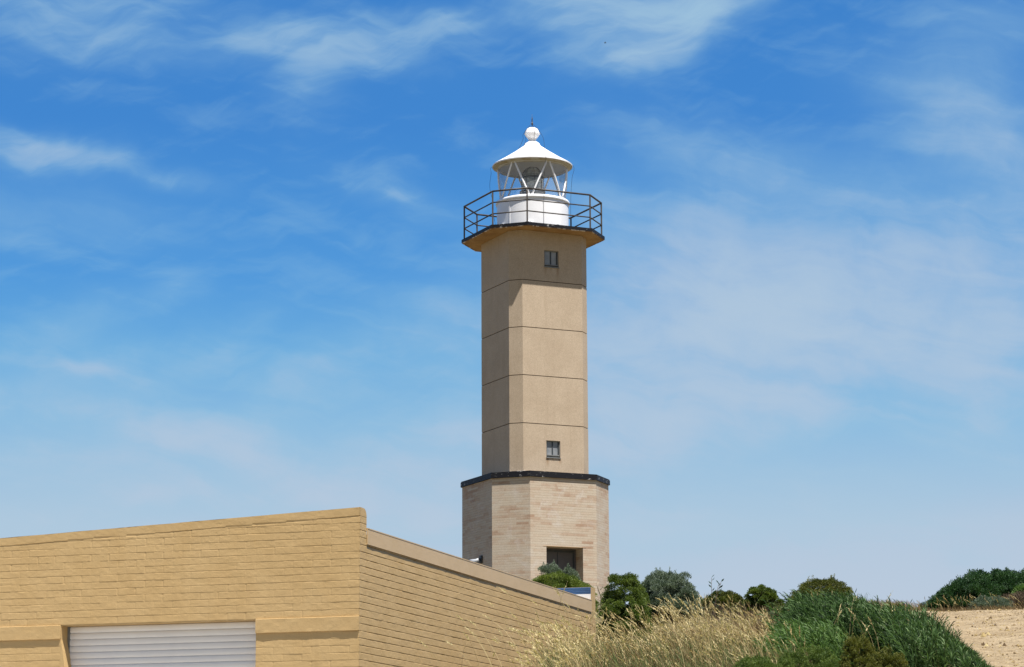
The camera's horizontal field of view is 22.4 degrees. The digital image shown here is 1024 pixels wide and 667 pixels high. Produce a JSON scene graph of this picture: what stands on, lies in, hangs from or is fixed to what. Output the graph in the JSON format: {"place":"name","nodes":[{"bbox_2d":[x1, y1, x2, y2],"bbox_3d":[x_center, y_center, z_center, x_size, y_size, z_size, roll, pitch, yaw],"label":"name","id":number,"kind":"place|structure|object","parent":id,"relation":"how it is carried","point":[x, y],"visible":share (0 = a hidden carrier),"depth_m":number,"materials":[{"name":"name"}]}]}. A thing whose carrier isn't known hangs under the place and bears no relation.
{"place":"outdoors","nodes":[
{"label":"outdoors","id":0,"kind":"place"},
{"bbox_2d":[0,0,1023,606],"label":"sky","id":1,"kind":"structure","parent":0,"point":[238,278],"materials":[{"name":"blue"}]},
{"bbox_2d":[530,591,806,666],"bbox_3d":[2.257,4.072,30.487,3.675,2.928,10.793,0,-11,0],"label":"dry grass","id":2,"kind":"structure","parent":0,"point":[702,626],"depth_m":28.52,"materials":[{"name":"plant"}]},
{"bbox_2d":[595,610,966,666],"bbox_3d":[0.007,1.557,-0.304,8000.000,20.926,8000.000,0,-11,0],"label":"ground","id":3,"kind":"structure","parent":0,"point":[599,621],"depth_m":46.24,"materials":[{"name":"soil"}]},
{"bbox_2d":[0,507,595,666],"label":"brick building","id":4,"kind":"structure","parent":3,"relation":"on","point":[332,588],"depth_m":31.89,"materials":[{"name":"brick"}]},
{"bbox_2d":[418,581,577,666],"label":"lone grass stalks","id":5,"kind":"object","parent":3,"relation":"on","point":[510,631],"visible":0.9,"depth_m":26.69,"materials":[{"name":"plant"}]},
{"bbox_2d":[461,118,609,606],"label":"lighthouse","id":6,"kind":"object","parent":3,"relation":"on","point":[535,495],"visible":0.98,"depth_m":93.05,"materials":[{"name":"concrete"}]},
{"bbox_2d":[544,250,558,268],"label":"window","id":7,"kind":"structure","parent":6,"relation":"in","point":[550,257],"depth_m":93.90,"materials":[{"name":"grey glass"}]},
{"bbox_2d":[546,441,560,458],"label":"window","id":8,"kind":"structure","parent":6,"relation":"in","point":[552,447],"depth_m":92.58,"materials":[{"name":"grey glass"}]},
{"bbox_2d":[546,548,575,576],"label":"door","id":9,"kind":"structure","parent":6,"relation":"in","point":[561,557],"depth_m":91.65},
{"bbox_2d":[491,613,610,666],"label":"thin grass","id":10,"kind":"structure","parent":3,"relation":"on","point":[563,650],"depth_m":23.26,"materials":[{"name":"plant"}]},
{"bbox_2d":[537,560,581,580],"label":"grey shrub","id":11,"kind":"object","parent":3,"relation":"on","point":[550,569],"visible":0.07,"depth_m":71.96,"materials":[{"name":"green plant"}]},
{"bbox_2d":[531,570,599,611],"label":"olive shrub","id":12,"kind":"object","parent":3,"relation":"on","point":[555,581],"visible":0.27,"depth_m":69.70,"materials":[{"name":"green plant"}]},
{"bbox_2d":[595,583,602,606],"bbox_3d":[1.635,4.980,47.934,0.266,0.767,0.092,1,-11,-9],"label":"bare sapling","id":13,"kind":"object","parent":3,"relation":"on","point":[599,593],"visible":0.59,"depth_m":47.94,"materials":[{"name":"beige plant"}]},
{"bbox_2d":[596,572,652,648],"bbox_3d":[1.997,4.990,45.882,1.085,1.504,1.476,0,-11,0],"label":"olive shrub","id":14,"kind":"object","parent":3,"relation":"on","point":[613,601],"visible":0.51,"depth_m":45.69,"materials":[{"name":"green plant"}]},
{"bbox_2d":[621,600,643,641],"bbox_3d":[2.035,6.098,43.633,0.759,3.242,1.060,0,-11,0],"label":"olive shrub","id":15,"kind":"object","parent":3,"relation":"on","point":[634,611],"visible":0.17,"depth_m":43.83,"materials":[{"name":"green plant"}]},
{"bbox_2d":[629,567,704,616],"bbox_3d":[2.792,4.706,46.962,1.476,0.965,1.497,0,-11,0],"label":"grey shrub","id":16,"kind":"object","parent":3,"relation":"on","point":[658,583],"visible":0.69,"depth_m":46.55,"materials":[{"name":"green plant"}]},
{"bbox_2d":[541,610,809,666],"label":"grass understory","id":17,"kind":"object","parent":3,"relation":"on","point":[672,665],"depth_m":27.89,"materials":[{"name":"plant"}]},
{"bbox_2d":[708,575,723,623],"bbox_3d":[3.635,4.782,45.928,0.286,1.019,0.079,0,-11,0],"label":"seedling","id":18,"kind":"object","parent":3,"relation":"on","point":[716,594],"visible":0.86,"depth_m":45.96,"materials":[{"name":"green plant"}]},
{"bbox_2d":[699,590,743,618],"bbox_3d":[3.814,4.991,47.413,1.062,0.592,1.266,0,-11,0],"label":"olive shrub","id":19,"kind":"object","parent":3,"relation":"on","point":[736,598],"visible":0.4,"depth_m":47.12,"materials":[{"name":"green plant"}]},
{"bbox_2d":[692,600,785,634],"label":"dry grass","id":20,"kind":"structure","parent":3,"relation":"on","point":[715,613],"depth_m":46.22,"materials":[{"name":"beige plant"}]},
{"bbox_2d":[741,584,783,619],"bbox_3d":[4.586,4.893,46.920,0.916,0.712,1.081,0,-11,0],"label":"olive shrub","id":21,"kind":"object","parent":3,"relation":"on","point":[767,594],"visible":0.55,"depth_m":46.70,"materials":[{"name":"green plant"}]},
{"bbox_2d":[733,652,794,666],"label":"bush","id":22,"kind":"object","parent":3,"relation":"on","point":[746,661],"visible":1,"depth_m":23.75,"materials":[{"name":"green plant"}]},
{"bbox_2d":[752,615,854,664],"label":"reeds","id":23,"kind":"object","parent":3,"relation":"on","point":[821,636],"visible":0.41,"depth_m":27.36,"materials":[{"name":"green plant"}]},
{"bbox_2d":[778,642,839,666],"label":"bush","id":24,"kind":"object","parent":3,"relation":"on","point":[814,654],"visible":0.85,"depth_m":24.05,"materials":[{"name":"green plant"}]},
{"bbox_2d":[784,573,861,610],"bbox_3d":[5.109,4.340,41.936,1.507,0.913,1.470,0,-11,0],"label":"leafy shrub","id":25,"kind":"object","parent":3,"relation":"on","point":[814,584],"visible":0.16,"depth_m":41.72,"materials":[{"name":"green plant"}]},
{"bbox_2d":[733,598,942,629],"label":"meadow grass","id":26,"kind":"structure","parent":3,"relation":"on","point":[897,602],"depth_m":49.48,"materials":[{"name":"plant"}]},
{"bbox_2d":[757,586,928,662],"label":"reeds","id":27,"kind":"object","parent":3,"relation":"on","point":[826,607],"visible":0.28,"depth_m":29.32,"materials":[{"name":"green plant"}]},
{"bbox_2d":[837,631,879,666],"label":"bush","id":28,"kind":"object","parent":3,"relation":"on","point":[855,645],"visible":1,"depth_m":23.55,"materials":[{"name":"green plant"}]},
{"bbox_2d":[790,589,938,666],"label":"reed flower stalks","id":29,"kind":"object","parent":3,"relation":"on","point":[866,614],"visible":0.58,"depth_m":28.54,"materials":[{"name":"plant"}]},
{"bbox_2d":[866,644,909,666],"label":"bush","id":30,"kind":"object","parent":3,"relation":"on","point":[886,658],"visible":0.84,"depth_m":23.78,"materials":[{"name":"green plant"}]},
{"bbox_2d":[859,603,994,666],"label":"reeds","id":31,"kind":"object","parent":3,"relation":"on","point":[917,647],"visible":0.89,"depth_m":27.86,"materials":[{"name":"green plant"}]},
{"bbox_2d":[917,567,1023,610],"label":"dark shrub","id":32,"kind":"object","parent":3,"relation":"on","point":[982,582],"visible":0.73,"depth_m":57.41,"materials":[{"name":"green plant"}]},
{"bbox_2d":[968,595,1012,610],"bbox_3d":[9.813,5.543,52.914,1.004,0.402,0.670,0,-11,0],"label":"grey shrub","id":33,"kind":"object","parent":3,"relation":"on","point":[982,601],"visible":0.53,"depth_m":52.78,"materials":[{"name":"green plant"}]},
{"bbox_2d":[998,589,1023,606],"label":"dead shrub","id":34,"kind":"object","parent":3,"relation":"on","point":[1019,595],"visible":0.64,"depth_m":53.91,"materials":[{"name":"brown plant"}]},
{"bbox_2d":[1011,583,1023,593],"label":"bright shrub","id":35,"kind":"object","parent":3,"relation":"on","point":[1019,587],"visible":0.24,"depth_m":55.33,"materials":[{"name":"green plant"}]},
{"bbox_2d":[915,605,1023,617],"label":"short dry grass","id":36,"kind":"structure","parent":0,"point":[989,608],"depth_m":50.84,"materials":[{"name":"plant"}]},
{"bbox_2d":[917,592,1023,608],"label":"crest grass","id":37,"kind":"structure","parent":0,"point":[973,602],"depth_m":53.35,"materials":[{"name":"plant"}]},
{"bbox_2d":[919,609,1023,666],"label":"sand path","id":38,"kind":"structure","parent":0,"point":[998,659],"depth_m":39.04,"materials":[{"name":"beige sand"}]},
{"bbox_2d":[930,608,1023,666],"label":"pebbles","id":39,"kind":"object","parent":38,"relation":"on","point":[983,634],"visible":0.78,"depth_m":38.62,"materials":[{"name":"stone"}]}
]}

